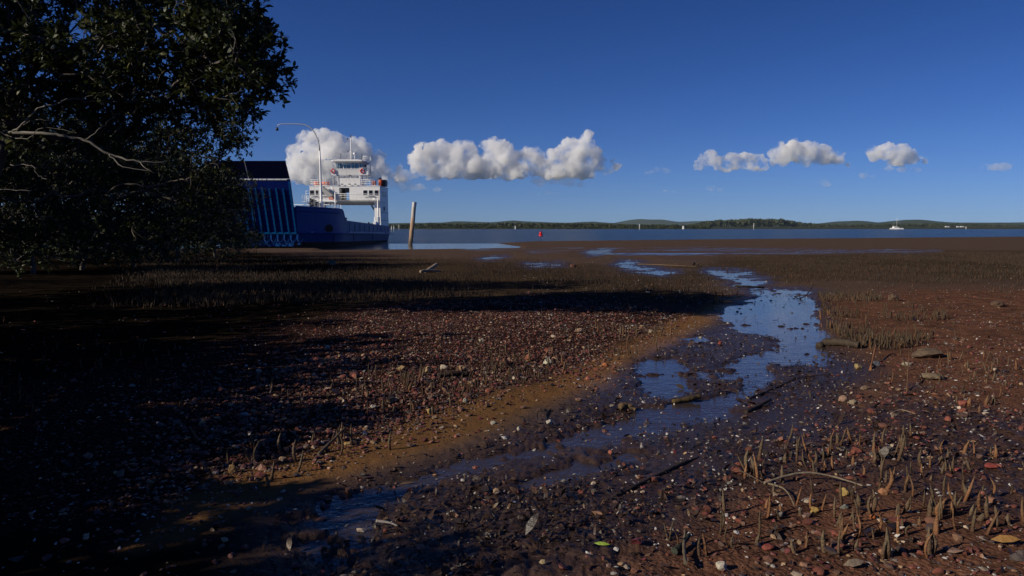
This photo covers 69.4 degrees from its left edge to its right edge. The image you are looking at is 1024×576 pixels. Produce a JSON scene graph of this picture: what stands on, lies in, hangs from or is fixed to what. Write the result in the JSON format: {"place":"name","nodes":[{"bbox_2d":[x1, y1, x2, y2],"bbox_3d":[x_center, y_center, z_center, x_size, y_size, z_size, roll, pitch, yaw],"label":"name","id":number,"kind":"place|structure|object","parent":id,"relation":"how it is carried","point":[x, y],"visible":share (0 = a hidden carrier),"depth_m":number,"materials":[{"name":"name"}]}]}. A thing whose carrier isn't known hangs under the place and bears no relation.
{"place":"outdoors","nodes":[
{"label":"outdoors","id":0,"kind":"place"},
{"bbox_2d":[0,289,693,575],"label":"gravel","id":1,"kind":"structure","parent":0,"point":[262,466],"depth_m":5.12,"materials":[{"name":"gravel"}]},
{"bbox_2d":[378,178,387,186],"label":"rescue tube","id":2,"kind":"object","parent":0,"point":[383,183],"visible":0.96,"depth_m":147.34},
{"bbox_2d":[70,253,739,309],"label":"pencil root field","id":3,"kind":"structure","parent":0,"point":[226,279],"depth_m":18.45,"materials":[{"name":"plant"}]},
{"bbox_2d":[293,410,679,563],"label":"gravel","id":4,"kind":"structure","parent":0,"point":[326,505],"depth_m":3.31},
{"bbox_2d":[0,237,1023,575],"bbox_3d":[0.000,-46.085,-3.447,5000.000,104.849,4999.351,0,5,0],"label":"tidal flat ground","id":5,"kind":"structure","parent":0,"point":[66,285],"depth_m":4.68,"materials":[{"name":"soil"}]},
{"bbox_2d":[0,151,114,260],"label":"mangrove tree","id":6,"kind":"object","parent":5,"relation":"on","point":[4,201],"visible":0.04,"depth_m":24.93,"materials":[{"name":"green plant"}]},
{"bbox_2d":[1,123,131,260],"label":"mangrove tree","id":7,"kind":"object","parent":5,"relation":"on","point":[75,206],"depth_m":37.61,"materials":[{"name":"green plant"}]},
{"bbox_2d":[0,95,141,276],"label":"mangrove tree","id":8,"kind":"object","parent":5,"relation":"on","point":[30,253],"visible":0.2,"depth_m":23.21,"materials":[{"name":"green plant"}]},
{"bbox_2d":[0,136,181,270],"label":"mangrove tree","id":9,"kind":"object","parent":5,"relation":"on","point":[114,248],"visible":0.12,"depth_m":26.64,"materials":[{"name":"green plant"}]},
{"bbox_2d":[0,73,262,259],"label":"mangrove tree","id":10,"kind":"object","parent":5,"relation":"on","point":[140,222],"visible":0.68,"depth_m":14.26,"materials":[{"name":"green plant"}]},
{"bbox_2d":[59,130,223,267],"bbox_3d":[-14.882,-3.558,29.213,7.374,5.864,7.107,0,5,0],"label":"mangrove tree","id":11,"kind":"object","parent":5,"relation":"on","point":[174,247],"visible":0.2,"depth_m":28.25,"materials":[{"name":"green plant"}]},
{"bbox_2d":[0,279,294,414],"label":"pencil root field","id":12,"kind":"structure","parent":5,"relation":"on","point":[100,366],"depth_m":6.73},
{"bbox_2d":[0,0,297,190],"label":"mangrove tree","id":13,"kind":"object","parent":5,"relation":"on","point":[213,31],"visible":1,"depth_m":8.68,"materials":[{"name":"green plant"}]},
{"bbox_2d":[135,150,210,255],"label":"mangrove tree","id":14,"kind":"object","parent":5,"relation":"on","point":[180,218],"visible":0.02,"depth_m":50.05,"materials":[{"name":"green plant"}]},
{"bbox_2d":[98,147,251,261],"bbox_3d":[-16.447,-4.008,35.929,7.416,5.968,6.537,-1,5,-17],"label":"mangrove tree","id":15,"kind":"object","parent":5,"relation":"on","point":[228,241],"visible":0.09,"depth_m":36.36,"materials":[{"name":"green plant"}]},
{"bbox_2d":[165,169,270,257],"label":"mangrove tree","id":16,"kind":"object","parent":5,"relation":"on","point":[244,201],"visible":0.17,"depth_m":46.87,"materials":[{"name":"green plant"}]},
{"bbox_2d":[192,184,268,252],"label":"mangrove tree","id":17,"kind":"object","parent":5,"relation":"on","point":[258,237],"visible":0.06,"depth_m":61.86,"materials":[{"name":"green plant"}]},
{"bbox_2d":[228,464,237,473],"bbox_3d":[-1.353,0.880,3.588,0.046,0.054,0.030,0,5,0],"label":"stone","id":18,"kind":"object","parent":5,"relation":"on","point":[232,468],"visible":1,"depth_m":3.58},
{"bbox_2d":[277,433,281,451],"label":"pencil root","id":19,"kind":"object","parent":5,"relation":"on","point":[278,446],"visible":0.93,"depth_m":3.92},
{"bbox_2d":[292,440,297,461],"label":"pencil root","id":20,"kind":"object","parent":5,"relation":"on","point":[294,453],"visible":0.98,"depth_m":3.75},
{"bbox_2d":[296,451,302,472],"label":"pencil root","id":21,"kind":"object","parent":5,"relation":"on","point":[300,464],"visible":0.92,"depth_m":3.60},
{"bbox_2d":[316,426,346,454],"bbox_3d":[-0.961,0.821,3.961,0.024,0.116,0.225,3,5,31],"label":"stick","id":22,"kind":"object","parent":5,"relation":"on","point":[324,448],"visible":0.95,"depth_m":3.94,"materials":[{"name":"brown wood"}]},
{"bbox_2d":[2,266,743,575],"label":"shell fragments","id":23,"kind":"object","parent":5,"relation":"on","point":[503,437],"visible":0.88,"depth_m":3.94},
{"bbox_2d":[376,519,397,526],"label":"stick","id":24,"kind":"object","parent":5,"relation":"on","point":[382,521],"visible":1,"depth_m":2.98,"materials":[{"name":"grey wood"}]},
{"bbox_2d":[386,396,397,402],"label":"stone","id":25,"kind":"object","parent":5,"relation":"on","point":[389,399],"visible":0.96,"depth_m":4.97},
{"bbox_2d":[437,370,467,376],"bbox_3d":[-0.465,0.674,5.780,0.247,0.060,0.059,-1,5,-17],"label":"stick","id":26,"kind":"object","parent":5,"relation":"on","point":[457,373],"visible":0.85,"depth_m":5.76,"materials":[{"name":"brown wood"}]},
{"bbox_2d":[292,318,661,421],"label":"pencil root field","id":27,"kind":"structure","parent":5,"relation":"on","point":[493,370],"depth_m":5.73,"materials":[{"name":"plant"}]},
{"bbox_2d":[316,411,662,558],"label":"shell fragments","id":28,"kind":"object","parent":5,"relation":"on","point":[346,525],"visible":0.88,"depth_m":3.44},
{"bbox_2d":[7,249,1004,267],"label":"shell fragments","id":29,"kind":"object","parent":5,"relation":"on","point":[521,250],"visible":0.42,"depth_m":42.43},
{"bbox_2d":[5,297,1023,575],"bbox_3d":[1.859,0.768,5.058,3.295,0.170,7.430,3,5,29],"label":"leaf litter","id":30,"kind":"object","parent":5,"relation":"on","point":[445,569],"visible":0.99,"depth_m":3.27,"materials":[{"name":"plant"}]},
{"bbox_2d":[525,512,538,534],"bbox_3d":[0.076,0.885,2.780,0.053,0.076,0.040,0,5,0],"label":"fallen leaf","id":31,"kind":"object","parent":5,"relation":"on","point":[531,522],"visible":1,"depth_m":2.78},
{"bbox_2d":[618,402,636,410],"bbox_3d":[0.759,0.782,4.862,0.126,0.062,0.061,0,5,0],"label":"driftwood","id":32,"kind":"object","parent":5,"relation":"on","point":[625,405],"visible":0.91,"depth_m":4.85,"materials":[{"name":"brown wood"}]},
{"bbox_2d":[523,275,739,328],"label":"shell fragments","id":33,"kind":"object","parent":5,"relation":"on","point":[631,305],"visible":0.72,"depth_m":12.73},
{"bbox_2d":[602,456,698,502],"bbox_3d":[0.678,0.902,3.517,0.027,0.028,0.869,4,6,41],"label":"stick","id":34,"kind":"object","parent":5,"relation":"on","point":[642,482],"visible":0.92,"depth_m":3.50,"materials":[{"name":"brown wood"}]},
{"bbox_2d":[671,533,690,554],"bbox_3d":[0.632,0.947,2.738,0.030,0.037,0.137,4,6,39],"label":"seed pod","id":35,"kind":"object","parent":5,"relation":"on","point":[676,549],"visible":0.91,"depth_m":2.70,"materials":[{"name":"green plant"}]},
{"bbox_2d":[682,529,687,564],"bbox_3d":[0.621,0.931,2.660,0.017,0.045,0.220,1,5,12],"label":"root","id":36,"kind":"object","parent":5,"relation":"on","point":[685,562],"visible":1,"depth_m":2.67,"materials":[{"name":"brown wood"}]},
{"bbox_2d":[672,394,700,403],"bbox_3d":[1.206,0.769,5.105,0.216,0.061,0.045,-1,5,-17],"label":"stick","id":37,"kind":"object","parent":5,"relation":"on","point":[690,398],"visible":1,"depth_m":5.09,"materials":[{"name":"brown wood"}]},
{"bbox_2d":[716,561,726,570],"bbox_3d":[0.727,0.964,2.562,0.041,0.033,0.035,0,5,0],"label":"stone","id":38,"kind":"object","parent":5,"relation":"on","point":[721,565],"visible":1,"depth_m":2.55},
{"bbox_2d":[719,504,725,531],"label":"pencil root","id":39,"kind":"object","parent":5,"relation":"on","point":[724,519],"visible":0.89,"depth_m":2.89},
{"bbox_2d":[722,490,725,513],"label":"pencil root","id":40,"kind":"object","parent":5,"relation":"on","point":[723,504],"visible":0.86,"depth_m":3.06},
{"bbox_2d":[731,466,742,473],"bbox_3d":[1.093,0.889,3.597,0.042,0.039,0.068,2,11,-36],"label":"stone","id":41,"kind":"object","parent":5,"relation":"on","point":[735,468],"visible":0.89,"depth_m":3.58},
{"bbox_2d":[744,449,750,470],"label":"pencil root","id":42,"kind":"object","parent":5,"relation":"on","point":[746,461],"visible":0.83,"depth_m":3.62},
{"bbox_2d":[753,452,758,482],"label":"pencil root","id":43,"kind":"object","parent":5,"relation":"on","point":[756,470],"visible":0.93,"depth_m":3.46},
{"bbox_2d":[744,398,771,412],"bbox_3d":[1.637,0.785,4.913,0.033,0.045,0.363,4,6,44],"label":"stick","id":44,"kind":"object","parent":5,"relation":"on","point":[751,409],"visible":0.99,"depth_m":4.88,"materials":[{"name":"brown wood"}]},
{"bbox_2d":[757,437,762,459],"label":"pencil root","id":45,"kind":"object","parent":5,"relation":"on","point":[760,451],"visible":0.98,"depth_m":3.77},
{"bbox_2d":[758,511,761,538],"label":"pencil root","id":46,"kind":"object","parent":5,"relation":"on","point":[759,526],"visible":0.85,"depth_m":2.82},
{"bbox_2d":[762,543,774,550],"bbox_3d":[0.942,0.954,2.721,0.047,0.027,0.030,0,5,0],"label":"stone","id":47,"kind":"object","parent":5,"relation":"on","point":[768,547],"visible":1,"depth_m":2.71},
{"bbox_2d":[763,555,773,562],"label":"stone","id":48,"kind":"object","parent":5,"relation":"on","point":[767,558],"visible":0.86,"depth_m":2.62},
{"bbox_2d":[766,495,771,517],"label":"pencil root","id":49,"kind":"object","parent":5,"relation":"on","point":[769,509],"visible":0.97,"depth_m":3.03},
{"bbox_2d":[768,483,794,505],"bbox_3d":[1.205,0.910,3.267,0.043,0.025,0.248,-1,5,-7],"label":"stick","id":50,"kind":"object","parent":5,"relation":"on","point":[775,485],"visible":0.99,"depth_m":3.31,"materials":[{"name":"grey wood"}]},
{"bbox_2d":[780,465,784,482],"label":"pencil root","id":51,"kind":"object","parent":5,"relation":"on","point":[782,480],"visible":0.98,"depth_m":3.46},
{"bbox_2d":[745,374,823,399],"bbox_3d":[2.105,0.740,5.667,1.414,0.035,0.115,-5,7,-44],"label":"stick","id":52,"kind":"object","parent":5,"relation":"on","point":[756,395],"visible":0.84,"depth_m":5.45,"materials":[{"name":"brown wood"}]},
{"bbox_2d":[802,436,811,461],"bbox_3d":[1.509,0.821,3.767,0.067,0.141,0.019,1,5,15],"label":"pencil root","id":53,"kind":"object","parent":5,"relation":"on","point":[807,451],"visible":0.96,"depth_m":3.77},
{"bbox_2d":[802,518,812,524],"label":"stone","id":54,"kind":"object","parent":5,"relation":"on","point":[808,521],"visible":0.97,"depth_m":2.96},
{"bbox_2d":[763,472,863,485],"bbox_3d":[1.386,0.884,3.431,0.449,0.041,0.087,0,5,5],"label":"stick","id":55,"kind":"object","parent":5,"relation":"on","point":[783,476],"visible":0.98,"depth_m":3.44,"materials":[{"name":"brown wood"}]},
{"bbox_2d":[610,261,1023,575],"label":"shell fragments","id":56,"kind":"object","parent":5,"relation":"on","point":[736,532],"visible":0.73,"depth_m":4.01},
{"bbox_2d":[812,567,824,575],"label":"stone","id":57,"kind":"object","parent":5,"relation":"on","point":[820,571],"visible":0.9,"depth_m":2.53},
{"bbox_2d":[820,530,825,552],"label":"pencil root","id":58,"kind":"object","parent":5,"relation":"on","point":[823,544],"visible":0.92,"depth_m":2.69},
{"bbox_2d":[833,495,835,518],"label":"pencil root","id":59,"kind":"object","parent":5,"relation":"on","point":[834,510],"visible":0.92,"depth_m":3.02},
{"bbox_2d":[815,338,860,348],"bbox_3d":[3.414,0.591,7.722,0.446,0.142,0.167,4,6,37],"label":"log","id":60,"kind":"object","parent":5,"relation":"on","point":[838,342],"visible":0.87,"depth_m":7.71,"materials":[{"name":"brown wood"}]},
{"bbox_2d":[664,304,1014,556],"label":"pencil root field","id":61,"kind":"structure","parent":5,"relation":"on","point":[812,491],"depth_m":3.12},
{"bbox_2d":[837,526,841,556],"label":"pencil root","id":62,"kind":"object","parent":5,"relation":"on","point":[838,545],"visible":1,"depth_m":2.67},
{"bbox_2d":[839,481,842,505],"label":"pencil root","id":63,"kind":"object","parent":5,"relation":"on","point":[840,495],"visible":0.87,"depth_m":3.15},
{"bbox_2d":[838,395,848,401],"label":"stone","id":64,"kind":"object","parent":5,"relation":"on","point":[842,398],"visible":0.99,"depth_m":5.05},
{"bbox_2d":[842,487,849,495],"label":"stone","id":65,"kind":"object","parent":5,"relation":"on","point":[845,491],"visible":0.79,"depth_m":3.28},
{"bbox_2d":[844,559,863,566],"bbox_3d":[1.192,0.956,2.575,0.085,0.017,0.024,-1,5,-10],"label":"fallen leaf","id":66,"kind":"object","parent":5,"relation":"on","point":[853,562],"visible":1,"depth_m":2.58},
{"bbox_2d":[852,506,856,530],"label":"pencil root","id":67,"kind":"object","parent":5,"relation":"on","point":[853,522],"visible":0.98,"depth_m":2.89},
{"bbox_2d":[856,511,861,537],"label":"pencil root","id":68,"kind":"object","parent":5,"relation":"on","point":[859,532],"visible":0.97,"depth_m":2.81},
{"bbox_2d":[856,494,861,505],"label":"pencil root","id":69,"kind":"object","parent":5,"relation":"on","point":[858,501],"visible":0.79,"depth_m":3.16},
{"bbox_2d":[867,494,871,514],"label":"pencil root","id":70,"kind":"object","parent":5,"relation":"on","point":[868,506],"visible":0.92,"depth_m":3.06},
{"bbox_2d":[870,489,877,512],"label":"pencil root","id":71,"kind":"object","parent":5,"relation":"on","point":[874,504],"visible":0.96,"depth_m":3.06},
{"bbox_2d":[874,511,882,534],"bbox_3d":[1.418,0.913,2.866,0.030,0.112,0.041,0,5,0],"label":"pencil root","id":72,"kind":"object","parent":5,"relation":"on","point":[878,530],"visible":0.93,"depth_m":2.85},
{"bbox_2d":[817,289,947,349],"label":"pencil root field","id":73,"kind":"structure","parent":5,"relation":"on","point":[903,340],"depth_m":9.13,"materials":[{"name":"plant"}]},
{"bbox_2d":[880,454,885,480],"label":"pencil root","id":74,"kind":"object","parent":5,"relation":"on","point":[881,473],"visible":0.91,"depth_m":3.44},
{"bbox_2d":[878,488,891,494],"bbox_3d":[1.665,0.910,3.307,0.062,0.037,0.041,-2,5,-26],"label":"stone","id":75,"kind":"object","parent":5,"relation":"on","point":[882,491],"visible":1,"depth_m":3.29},
{"bbox_2d":[881,532,889,559],"bbox_3d":[1.339,0.929,2.651,0.043,0.112,0.015,-3,5,-28],"label":"pencil root","id":76,"kind":"object","parent":5,"relation":"on","point":[883,550],"visible":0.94,"depth_m":2.64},
{"bbox_2d":[885,527,890,558],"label":"pencil root","id":77,"kind":"object","parent":5,"relation":"on","point":[888,550],"visible":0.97,"depth_m":2.65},
{"bbox_2d":[885,468,894,488],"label":"pencil root","id":78,"kind":"object","parent":5,"relation":"on","point":[891,482],"visible":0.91,"depth_m":3.29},
{"bbox_2d":[888,294,898,300],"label":"boulder","id":79,"kind":"object","parent":5,"relation":"on","point":[894,297],"visible":0.87,"depth_m":13.02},
{"bbox_2d":[896,514,899,536],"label":"pencil root","id":80,"kind":"object","parent":5,"relation":"on","point":[898,527],"visible":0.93,"depth_m":2.85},
{"bbox_2d":[896,435,904,460],"bbox_3d":[1.959,0.814,3.735,0.045,0.156,0.021,3,5,28],"label":"pencil root","id":81,"kind":"object","parent":5,"relation":"on","point":[899,456],"visible":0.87,"depth_m":3.73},
{"bbox_2d":[901,498,910,513],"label":"pencil root","id":82,"kind":"object","parent":5,"relation":"on","point":[906,507],"visible":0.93,"depth_m":3.06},
{"bbox_2d":[917,449,922,466],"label":"pencil root","id":83,"kind":"object","parent":5,"relation":"on","point":[919,459],"visible":0.97,"depth_m":3.62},
{"bbox_2d":[911,347,943,357],"bbox_3d":[3.863,0.615,6.882,0.283,0.108,0.170,1,5,12],"label":"boulder","id":84,"kind":"object","parent":5,"relation":"on","point":[926,352],"visible":0.92,"depth_m":6.84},
{"bbox_2d":[926,527,931,554],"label":"pencil root","id":85,"kind":"object","parent":5,"relation":"on","point":[929,548],"visible":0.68,"depth_m":2.68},
{"bbox_2d":[924,531,933,557],"bbox_3d":[1.494,0.928,2.654,0.033,0.113,0.013,-1,5,-13],"label":"pencil root","id":86,"kind":"object","parent":5,"relation":"on","point":[925,546],"visible":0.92,"depth_m":2.65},
{"bbox_2d":[926,499,932,516],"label":"pencil root","id":87,"kind":"object","parent":5,"relation":"on","point":[929,510],"visible":0.85,"depth_m":3.02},
{"bbox_2d":[924,517,934,523],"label":"stone","id":88,"kind":"object","parent":5,"relation":"on","point":[928,519],"visible":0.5,"depth_m":2.95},
{"bbox_2d":[920,373,945,379],"bbox_3d":[3.314,0.702,5.840,0.192,0.066,0.151,0,5,0],"label":"boulder","id":89,"kind":"object","parent":5,"relation":"on","point":[932,376],"visible":0.94,"depth_m":5.80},
{"bbox_2d":[930,530,937,554],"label":"pencil root","id":90,"kind":"object","parent":5,"relation":"on","point":[935,545],"visible":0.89,"depth_m":2.69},
{"bbox_2d":[933,515,938,534],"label":"pencil root","id":91,"kind":"object","parent":5,"relation":"on","point":[936,526],"visible":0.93,"depth_m":2.86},
{"bbox_2d":[932,568,944,573],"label":"stone","id":92,"kind":"object","parent":5,"relation":"on","point":[938,570],"visible":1,"depth_m":2.54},
{"bbox_2d":[953,492,956,513],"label":"pencil root","id":93,"kind":"object","parent":5,"relation":"on","point":[955,504],"visible":0.86,"depth_m":3.04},
{"bbox_2d":[963,476,974,501],"bbox_3d":[1.950,0.864,3.155,0.053,0.121,0.018,0,5,0],"label":"pencil root","id":94,"kind":"object","parent":5,"relation":"on","point":[968,492],"visible":0.99,"depth_m":3.15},
{"bbox_2d":[970,508,976,531],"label":"pencil root","id":95,"kind":"object","parent":5,"relation":"on","point":[972,529],"visible":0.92,"depth_m":2.87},
{"bbox_2d":[977,490,981,510],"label":"pencil root","id":96,"kind":"object","parent":5,"relation":"on","point":[978,501],"visible":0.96,"depth_m":3.07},
{"bbox_2d":[976,513,985,521],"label":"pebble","id":97,"kind":"object","parent":5,"relation":"on","point":[981,517],"visible":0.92,"depth_m":2.95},
{"bbox_2d":[984,498,989,516],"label":"pencil root","id":98,"kind":"object","parent":5,"relation":"on","point":[986,509],"visible":0.87,"depth_m":3.02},
{"bbox_2d":[984,463,998,468],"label":"stone","id":99,"kind":"object","parent":5,"relation":"on","point":[990,465],"visible":1,"depth_m":3.61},
{"bbox_2d":[985,511,998,534],"bbox_3d":[1.840,0.905,2.839,0.057,0.101,0.014,-1,5,-14],"label":"pencil root","id":100,"kind":"object","parent":5,"relation":"on","point":[991,525],"visible":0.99,"depth_m":2.84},
{"bbox_2d":[984,496,1000,503],"bbox_3d":[2.051,0.906,3.159,0.056,0.031,0.047,0,5,0],"label":"stone","id":101,"kind":"object","parent":5,"relation":"on","point":[992,499],"visible":0.79,"depth_m":3.14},
{"bbox_2d":[990,301,1004,306],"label":"boulder","id":102,"kind":"object","parent":5,"relation":"on","point":[998,303],"visible":0.89,"depth_m":11.98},
{"bbox_2d":[991,535,1019,542],"bbox_3d":[1.835,0.932,2.748,0.099,0.023,0.022,1,5,17],"label":"fallen leaf","id":103,"kind":"object","parent":5,"relation":"on","point":[1005,538],"visible":1,"depth_m":2.75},
{"bbox_2d":[1005,513,1010,524],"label":"pencil root","id":104,"kind":"object","parent":5,"relation":"on","point":[1007,520],"visible":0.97,"depth_m":2.95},
{"bbox_2d":[1020,497,1023,521],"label":"pencil root","id":105,"kind":"object","parent":5,"relation":"on","point":[1022,512],"visible":1,"depth_m":2.98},
{"bbox_2d":[0,0,1023,223],"label":"sky","id":106,"kind":"structure","parent":0,"point":[559,111],"materials":[{"name":"blue"}]},
{"bbox_2d":[293,248,833,569],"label":"stream water","id":107,"kind":"structure","parent":0,"point":[354,511],"depth_m":5.02,"materials":[{"name":"blue liquid"}]},
{"bbox_2d":[581,283,829,439],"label":"leaf litter","id":108,"kind":"object","parent":107,"relation":"on","point":[680,386],"visible":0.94,"depth_m":6.20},
{"bbox_2d":[735,285,763,287],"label":"stick","id":109,"kind":"object","parent":107,"relation":"on","point":[745,286],"visible":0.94,"depth_m":17.21,"materials":[{"name":"brown wood"}]},
{"bbox_2d":[108,229,1023,249],"bbox_3d":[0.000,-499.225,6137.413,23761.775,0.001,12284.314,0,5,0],"label":"sea water","id":110,"kind":"structure","parent":0,"point":[451,238],"depth_m":277.19,"materials":[{"name":"blue liquid"}]},
{"bbox_2d":[203,138,389,247],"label":"car ferry","id":111,"kind":"object","parent":110,"relation":"on","point":[283,222],"visible":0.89,"depth_m":107.32,"materials":[{"name":"blue paint"}]},
{"bbox_2d":[276,123,323,206],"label":"street lamp","id":112,"kind":"object","parent":111,"relation":"on","point":[321,203],"visible":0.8,"depth_m":111.75,"materials":[{"name":"metal"}]},
{"bbox_2d":[408,202,416,244],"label":"mooring pile","id":113,"kind":"object","parent":110,"relation":"in","point":[412,224],"visible":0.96,"depth_m":125.24,"materials":[{"name":"metal"}]},
{"bbox_2d":[370,220,1023,226],"bbox_3d":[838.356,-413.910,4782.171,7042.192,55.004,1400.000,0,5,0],"label":"hills","id":114,"kind":"structure","parent":0,"point":[830,223],"depth_m":4521.91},
{"bbox_2d":[390,227,1023,228],"bbox_3d":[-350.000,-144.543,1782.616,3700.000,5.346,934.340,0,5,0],"label":"shore land","id":115,"kind":"structure","parent":0,"point":[768,228],"depth_m":1362.80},
{"bbox_2d":[389,218,1023,228],"bbox_3d":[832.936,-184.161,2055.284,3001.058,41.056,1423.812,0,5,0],"label":"forest","id":116,"kind":"object","parent":115,"relation":"on","point":[772,222],"visible":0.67,"depth_m":1631.29,"materials":[{"name":"green plant"}]},
{"bbox_2d":[578,278,1023,575],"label":"gravel","id":117,"kind":"structure","parent":0,"point":[1018,556],"depth_m":3.55,"materials":[{"name":"gravel"}]},
{"bbox_2d":[616,219,1023,224],"bbox_3d":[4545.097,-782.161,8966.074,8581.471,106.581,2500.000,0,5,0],"label":"hills","id":118,"kind":"structure","parent":0,"point":[648,221],"depth_m":8385.65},
{"bbox_2d":[670,251,1023,299],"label":"pencil root field","id":119,"kind":"structure","parent":0,"point":[824,266],"depth_m":28.70,"materials":[{"name":"plant"}]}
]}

